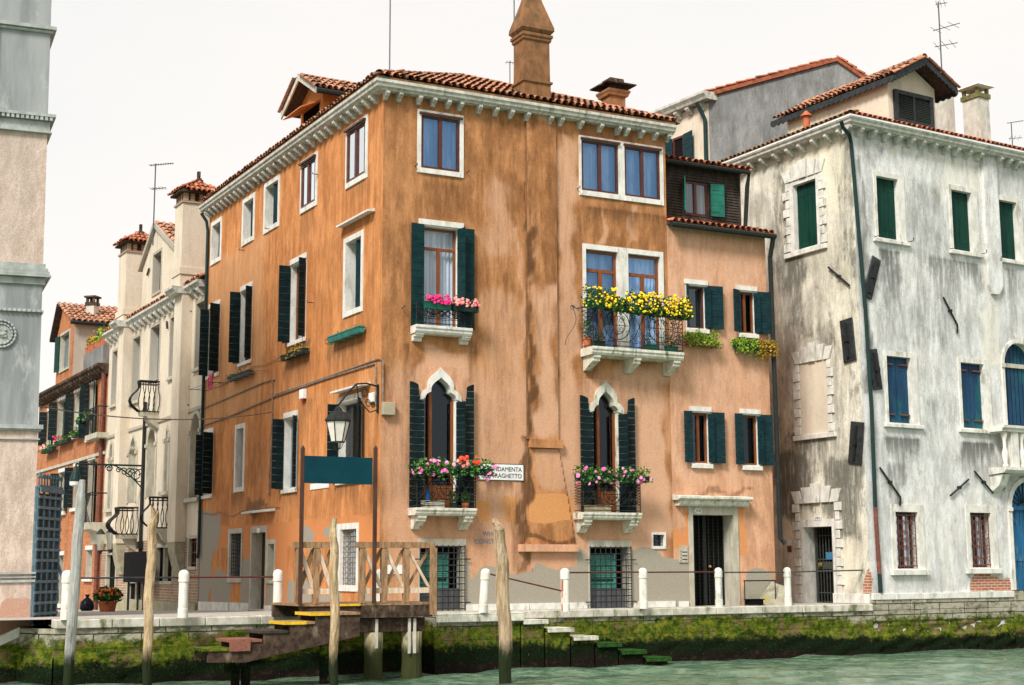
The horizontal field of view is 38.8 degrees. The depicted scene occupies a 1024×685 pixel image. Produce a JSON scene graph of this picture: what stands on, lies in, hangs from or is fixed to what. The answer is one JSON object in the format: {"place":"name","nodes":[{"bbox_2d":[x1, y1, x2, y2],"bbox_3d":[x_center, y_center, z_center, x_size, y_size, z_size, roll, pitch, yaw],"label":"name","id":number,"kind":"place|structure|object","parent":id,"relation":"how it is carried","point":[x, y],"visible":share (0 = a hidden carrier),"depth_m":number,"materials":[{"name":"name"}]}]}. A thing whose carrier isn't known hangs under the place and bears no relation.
{"place":"outdoors","nodes":[
{"label":"outdoors","id":0,"kind":"place"},
{"bbox_2d":[0,603,841,619],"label":"pavement","id":1,"kind":"structure","parent":0,"point":[120,614],"depth_m":34.16,"materials":[{"name":"grey stone"}]},
{"bbox_2d":[0,0,56,633],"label":"marble palace","id":2,"kind":"structure","parent":1,"relation":"on","point":[27,36],"depth_m":31.30,"materials":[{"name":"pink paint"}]},
{"bbox_2d":[30,473,64,625],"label":"lattice gate","id":3,"kind":"structure","parent":2,"relation":"attached to","point":[46,551],"depth_m":31.11,"materials":[{"name":"metal"}]},
{"bbox_2d":[36,295,117,609],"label":"brick house","id":4,"kind":"structure","parent":1,"relation":"on","point":[81,383],"depth_m":60.75,"materials":[{"name":"brick"}]},
{"bbox_2d":[47,395,65,443],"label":"window","id":5,"kind":"structure","parent":4,"relation":"in","point":[52,418],"depth_m":63.94,"materials":[{"name":"stone"}]},
{"bbox_2d":[54,328,70,373],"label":"window","id":6,"kind":"structure","parent":4,"relation":"in","point":[61,354],"depth_m":68.66,"materials":[{"name":"stone"}]},
{"bbox_2d":[63,462,78,511],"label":"window","id":7,"kind":"structure","parent":4,"relation":"in","point":[67,500],"depth_m":60.18,"materials":[{"name":"wood"}]},
{"bbox_2d":[64,387,81,439],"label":"window","id":8,"kind":"structure","parent":4,"relation":"in","point":[69,401],"depth_m":61.07,"materials":[{"name":"wood"}]},
{"bbox_2d":[78,380,96,442],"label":"window","id":9,"kind":"structure","parent":4,"relation":"in","point":[84,394],"depth_m":58.70,"materials":[{"name":"wood"}]},
{"bbox_2d":[79,457,95,521],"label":"window","id":10,"kind":"structure","parent":4,"relation":"in","point":[83,469],"depth_m":58.03,"materials":[{"name":"stone"}]},
{"bbox_2d":[92,585,123,611],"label":"potted chrysanthemum","id":11,"kind":"object","parent":1,"relation":"on","point":[106,596],"visible":1,"depth_m":43.87,"materials":[{"name":"plant"}]},
{"bbox_2d":[123,551,146,609],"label":"notice board","id":12,"kind":"object","parent":1,"relation":"on","point":[135,563],"visible":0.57,"depth_m":49.11,"materials":[{"name":"metal"}]},
{"bbox_2d":[98,171,215,609],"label":"cream house","id":13,"kind":"structure","parent":1,"relation":"on","point":[151,335],"depth_m":49.66,"materials":[{"name":"beige paint"}]},
{"bbox_2d":[69,463,140,486],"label":"arm lamp","id":14,"kind":"object","parent":13,"relation":"attached to","point":[75,477],"visible":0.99,"depth_m":50.14,"materials":[{"name":"black metal"}]},
{"bbox_2d":[103,440,113,512],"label":"arched window","id":15,"kind":"structure","parent":13,"relation":"in","point":[110,459],"depth_m":54.94,"materials":[{"name":"stone"}]},
{"bbox_2d":[108,347,117,408],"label":"window","id":16,"kind":"structure","parent":13,"relation":"in","point":[115,351],"depth_m":55.74,"materials":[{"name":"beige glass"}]},
{"bbox_2d":[126,432,137,503],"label":"arched window","id":17,"kind":"structure","parent":13,"relation":"in","point":[131,493],"depth_m":52.52,"materials":[{"name":"stone"}]},
{"bbox_2d":[128,332,141,405],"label":"window","id":18,"kind":"structure","parent":13,"relation":"in","point":[136,347],"depth_m":53.16,"materials":[{"name":"beige glass"}]},
{"bbox_2d":[144,427,157,497],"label":"arched window","id":19,"kind":"structure","parent":13,"relation":"in","point":[151,440],"depth_m":50.44,"materials":[{"name":"stone"}]},
{"bbox_2d":[148,320,160,380],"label":"window","id":20,"kind":"structure","parent":13,"relation":"in","point":[155,329],"depth_m":51.16,"materials":[{"name":"beige glass"}]},
{"bbox_2d":[151,247,162,297],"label":"window","id":21,"kind":"structure","parent":13,"relation":"in","point":[157,256],"depth_m":51.60,"materials":[{"name":"beige glass"}]},
{"bbox_2d":[158,423,169,495],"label":"arched window","id":22,"kind":"structure","parent":13,"relation":"in","point":[166,452],"depth_m":48.44,"materials":[{"name":"stone"}]},
{"bbox_2d":[183,410,200,502],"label":"arched window","id":23,"kind":"structure","parent":13,"relation":"in","point":[195,425],"depth_m":46.01,"materials":[{"name":"stone"}]},
{"bbox_2d":[187,535,197,569],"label":"window","id":24,"kind":"structure","parent":13,"relation":"in","point":[192,562],"depth_m":45.46,"materials":[{"name":"stone"}]},
{"bbox_2d":[191,298,203,372],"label":"window","id":25,"kind":"structure","parent":13,"relation":"in","point":[199,304],"depth_m":46.48,"materials":[{"name":"beige glass"}]},
{"bbox_2d":[194,0,684,610],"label":"corner house","id":26,"kind":"structure","parent":1,"relation":"on","point":[526,206],"depth_m":35.82,"materials":[{"name":"paint"}]},
{"bbox_2d":[194,427,213,498],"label":"window","id":27,"kind":"structure","parent":26,"relation":"in","point":[204,452],"depth_m":44.02,"materials":[{"name":"wood"}]},
{"bbox_2d":[198,299,220,379],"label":"window","id":28,"kind":"structure","parent":26,"relation":"in","point":[211,316],"depth_m":44.65,"materials":[{"name":"wood"}]},
{"bbox_2d":[210,216,221,266],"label":"window","id":29,"kind":"structure","parent":26,"relation":"in","point":[216,226],"depth_m":45.63,"materials":[{"name":"stone"}]},
{"bbox_2d":[227,528,242,582],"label":"window","id":30,"kind":"structure","parent":26,"relation":"in","point":[235,536],"depth_m":41.83,"materials":[{"name":"stone"}]},
{"bbox_2d":[233,422,245,492],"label":"window","id":31,"kind":"structure","parent":26,"relation":"in","point":[240,429],"depth_m":42.08,"materials":[{"name":"stone"}]},
{"bbox_2d":[228,281,252,366],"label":"window","id":32,"kind":"structure","parent":26,"relation":"in","point":[240,318],"depth_m":42.46,"materials":[{"name":"stone"}]},
{"bbox_2d":[241,192,254,246],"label":"window","id":33,"kind":"structure","parent":26,"relation":"in","point":[248,204],"depth_m":43.01,"materials":[{"name":"stone"}]},
{"bbox_2d":[249,525,266,610],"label":"door","id":34,"kind":"structure","parent":26,"relation":"in","point":[258,534],"depth_m":40.28,"materials":[{"name":"wood"}]},
{"bbox_2d":[266,539,275,582],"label":"window","id":35,"kind":"structure","parent":26,"relation":"in","point":[271,543],"depth_m":39.13,"materials":[{"name":"stone"}]},
{"bbox_2d":[263,174,279,234],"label":"window","id":36,"kind":"structure","parent":26,"relation":"in","point":[271,205],"depth_m":41.31,"materials":[{"name":"stone"}]},
{"bbox_2d":[271,410,297,493],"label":"window","id":37,"kind":"structure","parent":26,"relation":"in","point":[283,467],"depth_m":38.55,"materials":[{"name":"stone"}]},
{"bbox_2d":[278,252,306,346],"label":"window","id":38,"kind":"structure","parent":26,"relation":"in","point":[292,293],"depth_m":38.90,"materials":[{"name":"stone"}]},
{"bbox_2d":[298,151,317,214],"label":"window","id":39,"kind":"structure","parent":26,"relation":"in","point":[308,181],"depth_m":38.43,"materials":[{"name":"stone"}]},
{"bbox_2d":[327,392,361,485],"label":"window","id":40,"kind":"structure","parent":26,"relation":"in","point":[352,447],"depth_m":35.16,"materials":[{"name":"stone"}]},
{"bbox_2d":[325,325,366,344],"bbox_3d":[-4.018,-0.229,35.072,0.247,0.272,2.110,5,-10,-28],"label":"flower box","id":41,"kind":"object","parent":26,"relation":"attached to","point":[338,336],"visible":1,"depth_m":34.94,"materials":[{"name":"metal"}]},
{"bbox_2d":[336,522,358,591],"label":"window","id":42,"kind":"structure","parent":26,"relation":"in","point":[347,533],"depth_m":34.59,"materials":[{"name":"stone"}]},
{"bbox_2d":[325,382,378,453],"bbox_3d":[-3.595,1.714,32.804,0.566,1.684,1.881,-4,-10,23],"label":"corner lantern","id":43,"kind":"object","parent":26,"relation":"attached to","point":[338,420],"visible":1,"depth_m":32.10,"materials":[{"name":"metal"}]},
{"bbox_2d":[342,229,363,318],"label":"window","id":44,"kind":"structure","parent":26,"relation":"in","point":[353,245],"depth_m":35.67,"materials":[{"name":"stone"}]},
{"bbox_2d":[343,114,367,189],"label":"window","id":45,"kind":"structure","parent":26,"relation":"in","point":[356,148],"depth_m":35.66,"materials":[{"name":"stone"}]},
{"bbox_2d":[407,456,460,480],"bbox_3d":[-1.759,2.869,33.096,1.255,0.578,0.385,4,-10,-25],"label":"flower box","id":46,"kind":"object","parent":26,"relation":"attached to","point":[421,470],"visible":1,"depth_m":33.05,"materials":[{"name":"pink plant"}]},
{"bbox_2d":[423,294,451,310],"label":"flower box","id":47,"kind":"object","parent":26,"relation":"attached to","point":[435,303],"visible":1,"depth_m":33.75,"materials":[{"name":"green plant"}]},
{"bbox_2d":[417,109,463,177],"bbox_3d":[-1.765,-4.764,35.033,1.220,1.560,0.370,4,-10,-27],"label":"window","id":48,"kind":"structure","parent":26,"relation":"in","point":[440,135],"depth_m":35.08,"materials":[{"name":"stone"}]},
{"bbox_2d":[409,367,473,507],"bbox_3d":[-1.701,2.236,34.002,1.608,3.297,0.712,3,-9,-19],"label":"window","id":49,"kind":"structure","parent":26,"relation":"in","point":[445,433],"depth_m":33.98,"materials":[{"name":"wood"}]},
{"bbox_2d":[411,218,474,329],"bbox_3d":[-1.670,-1.586,34.548,1.605,2.624,0.627,2,-9,-16],"label":"window","id":50,"kind":"structure","parent":26,"relation":"in","point":[442,258],"depth_m":34.66,"materials":[{"name":"stone"}]},
{"bbox_2d":[415,539,470,610],"bbox_3d":[-1.789,5.393,33.752,1.408,1.646,0.925,4,-10,-27],"label":"window","id":51,"kind":"structure","parent":26,"relation":"in","point":[449,598],"depth_m":33.55,"materials":[{"name":"stone"}]},
{"bbox_2d":[451,295,480,312],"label":"flower box","id":52,"kind":"object","parent":26,"relation":"attached to","point":[461,306],"visible":1,"depth_m":34.07,"materials":[{"name":"green plant"}]},
{"bbox_2d":[454,455,497,481],"bbox_3d":[-0.829,2.898,33.575,1.083,0.615,0.356,4,-10,-27],"label":"flower box","id":53,"kind":"object","parent":26,"relation":"attached to","point":[465,470],"visible":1,"depth_m":33.51,"materials":[{"name":"green plant"}]},
{"bbox_2d":[479,463,523,480],"bbox_3d":[-0.266,3.069,34.452,1.229,0.395,0.021,4,-10,-27],"label":"street sign","id":54,"kind":"object","parent":26,"relation":"attached to","point":[509,472],"visible":0.79,"depth_m":34.53,"materials":[{"name":"white plastic"}]},
{"bbox_2d":[572,464,616,484],"bbox_3d":[1.971,3.191,34.984,1.147,0.527,0.344,4,-10,-26],"label":"flower box","id":55,"kind":"object","parent":26,"relation":"attached to","point":[583,475],"visible":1,"depth_m":34.94,"materials":[{"name":"green plant"}]},
{"bbox_2d":[580,284,616,308],"bbox_3d":[2.119,-1.111,35.599,0.940,0.634,0.426,4,-10,-25],"label":"flower box","id":56,"kind":"object","parent":26,"relation":"attached to","point":[592,301],"visible":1,"depth_m":35.54,"materials":[{"name":"yellow plant"}]},
{"bbox_2d":[578,135,621,199],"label":"window","id":57,"kind":"structure","parent":26,"relation":"in","point":[600,163],"depth_m":37.09,"materials":[{"name":"stone"}]},
{"bbox_2d":[582,243,624,347],"bbox_3d":[2.221,-1.083,36.572,1.176,2.710,0.375,4,-10,-27],"label":"window","id":58,"kind":"structure","parent":26,"relation":"in","point":[597,271],"depth_m":36.72,"materials":[{"name":"stone"}]},
{"bbox_2d":[580,380,636,512],"bbox_3d":[2.301,2.583,35.999,1.526,3.280,0.679,3,-9,-18],"label":"window","id":59,"kind":"structure","parent":26,"relation":"in","point":[603,417],"depth_m":35.97,"materials":[{"name":"wood"}]},
{"bbox_2d":[585,540,636,607],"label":"window","id":60,"kind":"structure","parent":26,"relation":"in","point":[605,591],"depth_m":35.55,"materials":[{"name":"stone"}]},
{"bbox_2d":[604,293,632,315],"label":"flower box","id":61,"kind":"object","parent":26,"relation":"attached to","point":[623,305],"visible":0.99,"depth_m":35.75,"materials":[{"name":"yellow plant"}]},
{"bbox_2d":[611,465,652,483],"bbox_3d":[2.921,3.239,35.468,1.109,0.506,0.344,4,-10,-27],"label":"flower box","id":62,"kind":"object","parent":26,"relation":"attached to","point":[636,477],"visible":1,"depth_m":35.43,"materials":[{"name":"pink plant"}]},
{"bbox_2d":[625,289,652,316],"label":"flower box","id":63,"kind":"object","parent":26,"relation":"attached to","point":[638,309],"visible":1,"depth_m":36.03,"materials":[{"name":"yellow plant"}]},
{"bbox_2d":[621,141,663,205],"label":"window","id":64,"kind":"structure","parent":26,"relation":"in","point":[642,165],"depth_m":37.66,"materials":[{"name":"stone"}]},
{"bbox_2d":[623,248,664,350],"bbox_3d":[3.286,-1.004,37.113,1.214,2.710,0.375,4,-10,-27],"label":"window","id":65,"kind":"structure","parent":26,"relation":"in","point":[639,275],"depth_m":37.26,"materials":[{"name":"stone"}]},
{"bbox_2d":[646,291,678,320],"bbox_3d":[3.725,-0.893,36.411,0.937,0.716,0.387,4,-10,-28],"label":"flower box","id":66,"kind":"object","parent":26,"relation":"attached to","point":[664,311],"visible":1,"depth_m":36.36,"materials":[{"name":"yellow plant"}]},
{"bbox_2d":[669,295,693,320],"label":"flower box","id":67,"kind":"object","parent":26,"relation":"attached to","point":[683,312],"visible":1,"depth_m":36.60,"materials":[{"name":"yellow plant"}]},
{"bbox_2d":[665,154,786,606],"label":"house","id":68,"kind":"structure","parent":1,"relation":"on","point":[722,452],"depth_m":37.75,"materials":[{"name":"paint"}]},
{"bbox_2d":[683,328,722,348],"bbox_3d":[4.914,-0.117,37.463,1.171,0.547,0.375,4,-10,-27],"label":"flower box","id":69,"kind":"object","parent":68,"relation":"attached to","point":[709,342],"visible":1,"depth_m":37.41,"materials":[{"name":"plant"}]},
{"bbox_2d":[682,176,724,217],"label":"attic window","id":70,"kind":"structure","parent":68,"relation":"in","point":[695,200],"depth_m":39.25,"materials":[{"name":"green wood"}]},
{"bbox_2d":[684,279,723,333],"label":"window","id":71,"kind":"structure","parent":68,"relation":"in","point":[708,310],"depth_m":37.86,"materials":[{"name":"wood"}]},
{"bbox_2d":[684,406,725,468],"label":"window","id":72,"kind":"structure","parent":68,"relation":"in","point":[703,445],"depth_m":37.30,"materials":[{"name":"wood"}]},
{"bbox_2d":[672,495,752,605],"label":"door","id":73,"kind":"structure","parent":68,"relation":"in","point":[713,537],"depth_m":37.23,"materials":[{"name":"stone"}]},
{"bbox_2d":[730,335,760,356],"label":"flower box","id":74,"kind":"object","parent":68,"relation":"attached to","point":[742,344],"visible":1,"depth_m":38.00,"materials":[{"name":"green plant"}]},
{"bbox_2d":[733,285,770,338],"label":"window","id":75,"kind":"structure","parent":68,"relation":"in","point":[752,313],"depth_m":38.54,"materials":[{"name":"wood"}]},
{"bbox_2d":[735,409,773,470],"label":"window","id":76,"kind":"structure","parent":68,"relation":"in","point":[755,436],"depth_m":38.00,"materials":[{"name":"wood"}]},
{"bbox_2d":[753,337,779,360],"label":"flower box","id":77,"kind":"object","parent":68,"relation":"attached to","point":[768,347],"visible":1,"depth_m":38.29,"materials":[{"name":"yellow plant"}]},
{"bbox_2d":[759,582,793,604],"bbox_3d":[6.640,6.462,37.409,0.886,0.607,0.852,4,-10,-24],"label":"rubble wedge","id":78,"kind":"object","parent":1,"relation":"on","point":[768,595],"visible":0.67,"depth_m":37.28,"materials":[{"name":"beige stone"}]},
{"bbox_2d":[0,648,1023,684],"bbox_3d":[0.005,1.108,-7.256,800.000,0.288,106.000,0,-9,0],"label":"water","id":79,"kind":"structure","parent":0,"point":[968,667],"depth_m":30.76,"materials":[{"name":"green liquid"}]},
{"bbox_2d":[63,480,85,684],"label":"mooring pole","id":80,"kind":"object","parent":79,"relation":"in","point":[74,591],"visible":1,"depth_m":26.76,"materials":[{"name":"grey wood"}]},
{"bbox_2d":[142,504,158,684],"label":"mooring pole","id":81,"kind":"object","parent":79,"relation":"in","point":[148,597],"visible":1,"depth_m":26.93,"materials":[{"name":"brown wood"}]},
{"bbox_2d":[189,542,436,684],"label":"landing stage","id":82,"kind":"object","parent":79,"relation":"in","point":[309,631],"visible":0.91,"depth_m":29.20,"materials":[{"name":"brown wood"}]},
{"bbox_2d":[298,445,377,603],"bbox_3d":[-3.484,3.624,29.216,1.633,3.196,0.065,4,-10,-27],"label":"signboard","id":83,"kind":"object","parent":82,"relation":"attached to","point":[336,470],"visible":1,"depth_m":29.32},
{"bbox_2d":[329,518,339,684],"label":"mooring pole","id":84,"kind":"object","parent":79,"relation":"in","point":[334,612],"visible":1,"depth_m":26.53,"materials":[{"name":"brown wood"}]},
{"bbox_2d":[492,518,512,683],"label":"mooring pole","id":85,"kind":"object","parent":79,"relation":"in","point":[503,608],"visible":1,"depth_m":28.84,"materials":[{"name":"brown wood"}]},
{"bbox_2d":[717,53,1023,647],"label":"white house","id":86,"kind":"structure","parent":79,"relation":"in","point":[886,205],"depth_m":40.44,"materials":[{"name":"paint"}]},
{"bbox_2d":[651,55,867,161],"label":"grey gabled house","id":87,"kind":"structure","parent":86,"relation":"attached to","point":[718,123],"depth_m":48.78,"materials":[{"name":"grey paint"}]},
{"bbox_2d":[665,130,692,158],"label":"window","id":88,"kind":"structure","parent":87,"relation":"in","point":[682,145],"depth_m":50.31,"materials":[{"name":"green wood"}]},
{"bbox_2d":[789,174,820,251],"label":"window","id":89,"kind":"structure","parent":86,"relation":"in","point":[803,193],"depth_m":41.32,"materials":[{"name":"green wood"}]},
{"bbox_2d":[799,360,828,434],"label":"blocked window","id":90,"kind":"structure","parent":86,"relation":"in","point":[813,379],"depth_m":40.25,"materials":[{"name":"beige paint"}]},
{"bbox_2d":[800,516,837,602],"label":"door","id":91,"kind":"structure","parent":86,"relation":"in","point":[817,536],"depth_m":40.02,"materials":[{"name":"white stone"}]},
{"bbox_2d":[872,170,913,246],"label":"window","id":92,"kind":"structure","parent":86,"relation":"in","point":[888,188],"depth_m":40.27,"materials":[{"name":"green wood"}]},
{"bbox_2d":[883,350,924,428],"bbox_3d":[10.507,1.298,39.531,1.460,2.081,0.400,5,-10,-31],"label":"window","id":93,"kind":"structure","parent":86,"relation":"in","point":[900,368],"depth_m":39.56,"materials":[{"name":"blue wood"}]},
{"bbox_2d":[890,504,929,574],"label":"window","id":94,"kind":"structure","parent":86,"relation":"in","point":[907,520],"depth_m":38.96,"materials":[{"name":"white stone"}]},
{"bbox_2d":[873,618,1016,653],"bbox_3d":[11.830,8.108,39.098,5.800,1.290,0.189,5,-10,-31],"label":"moss","id":95,"kind":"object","parent":86,"relation":"attached to","point":[893,637],"depth_m":38.98,"materials":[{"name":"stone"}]},
{"bbox_2d":[948,184,986,257],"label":"window","id":96,"kind":"structure","parent":86,"relation":"in","point":[963,207],"depth_m":41.81,"materials":[{"name":"green wood"}]},
{"bbox_2d":[957,357,996,433],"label":"window","id":97,"kind":"structure","parent":86,"relation":"in","point":[975,404],"depth_m":41.08,"materials":[{"name":"blue wood"}]},
{"bbox_2d":[965,505,1001,573],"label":"window","id":98,"kind":"structure","parent":86,"relation":"in","point":[981,522],"depth_m":40.45,"materials":[{"name":"white stone"}]},
{"bbox_2d":[998,195,1023,265],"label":"window","id":99,"kind":"structure","parent":86,"relation":"in","point":[1010,208],"depth_m":42.84,"materials":[{"name":"green wood"}]},
{"bbox_2d":[1001,334,1023,425],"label":"arched window","id":100,"kind":"structure","parent":86,"relation":"in","point":[1012,355],"depth_m":42.10,"materials":[{"name":"blue wood"}]},
{"bbox_2d":[1007,477,1023,589],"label":"arched door","id":101,"kind":"structure","parent":86,"relation":"in","point":[1015,514],"depth_m":41.20,"materials":[{"name":"white stone"}]},
{"bbox_2d":[1013,525,1023,589],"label":"door panel","id":102,"kind":"structure","parent":86,"relation":"in","point":[1017,530],"depth_m":41.25,"materials":[{"name":"blue wood"}]},
{"bbox_2d":[37,0,1023,446],"label":"sky","id":103,"kind":"structure","parent":0,"point":[195,86],"materials":[{"name":"white"}]},
{"label":"ground","id":104,"kind":"structure","parent":0,"visible":0},
{"bbox_2d":[0,611,874,684],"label":"quay wall","id":105,"kind":"structure","parent":104,"relation":"on","point":[108,655],"depth_m":31.10,"materials":[{"name":"stone"}]},
{"bbox_2d":[51,604,872,628],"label":"quay kerb","id":106,"kind":"structure","parent":105,"relation":"on","point":[195,621],"depth_m":33.52,"materials":[{"name":"stone"}]},
{"bbox_2d":[60,570,69,619],"bbox_3d":[-8.697,4.929,28.393,0.216,0.955,0.216,0,-9,0],"label":"bollard","id":107,"kind":"object","parent":106,"relation":"on","point":[65,579],"visible":0.75,"depth_m":28.31,"materials":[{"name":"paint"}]},
{"bbox_2d":[177,570,188,617],"bbox_3d":[-6.625,5.064,29.315,0.216,0.955,0.216,0,-9,0],"label":"bollard","id":108,"kind":"object","parent":106,"relation":"on","point":[183,578],"visible":1,"depth_m":29.24,"materials":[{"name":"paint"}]},
{"bbox_2d":[560,568,569,611],"bbox_3d":[1.183,5.517,32.443,0.216,0.955,0.216,0,-9,0],"label":"bollard","id":109,"kind":"object","parent":106,"relation":"on","point":[565,578],"visible":1,"depth_m":32.37,"materials":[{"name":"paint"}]},
{"bbox_2d":[422,614,667,674],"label":"water steps","id":110,"kind":"structure","parent":105,"relation":"attached to","point":[458,647],"depth_m":31.92,"materials":[{"name":"stone"}]},
{"bbox_2d":[435,612,598,640],"bbox_3d":[0.009,6.342,32.421,4.047,0.656,0.720,4,-10,-27],"label":"step nosing","id":111,"kind":"object","parent":110,"relation":"on","point":[470,617],"visible":0.87,"depth_m":32.05,"materials":[{"name":"stone"}]},
{"bbox_2d":[478,568,489,612],"bbox_3d":[-0.608,5.433,31.853,0.268,0.955,0.216,0,-9,0],"label":"bollard","id":112,"kind":"object","parent":111,"relation":"on","point":[484,589],"visible":1,"depth_m":31.78,"materials":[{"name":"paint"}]},
{"bbox_2d":[594,641,671,661],"bbox_3d":[2.671,7.165,33.702,1.996,0.463,0.710,4,-10,-27],"label":"mossy nosing","id":113,"kind":"object","parent":110,"relation":"on","point":[626,651],"visible":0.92,"depth_m":33.46,"materials":[{"name":"green plant"}]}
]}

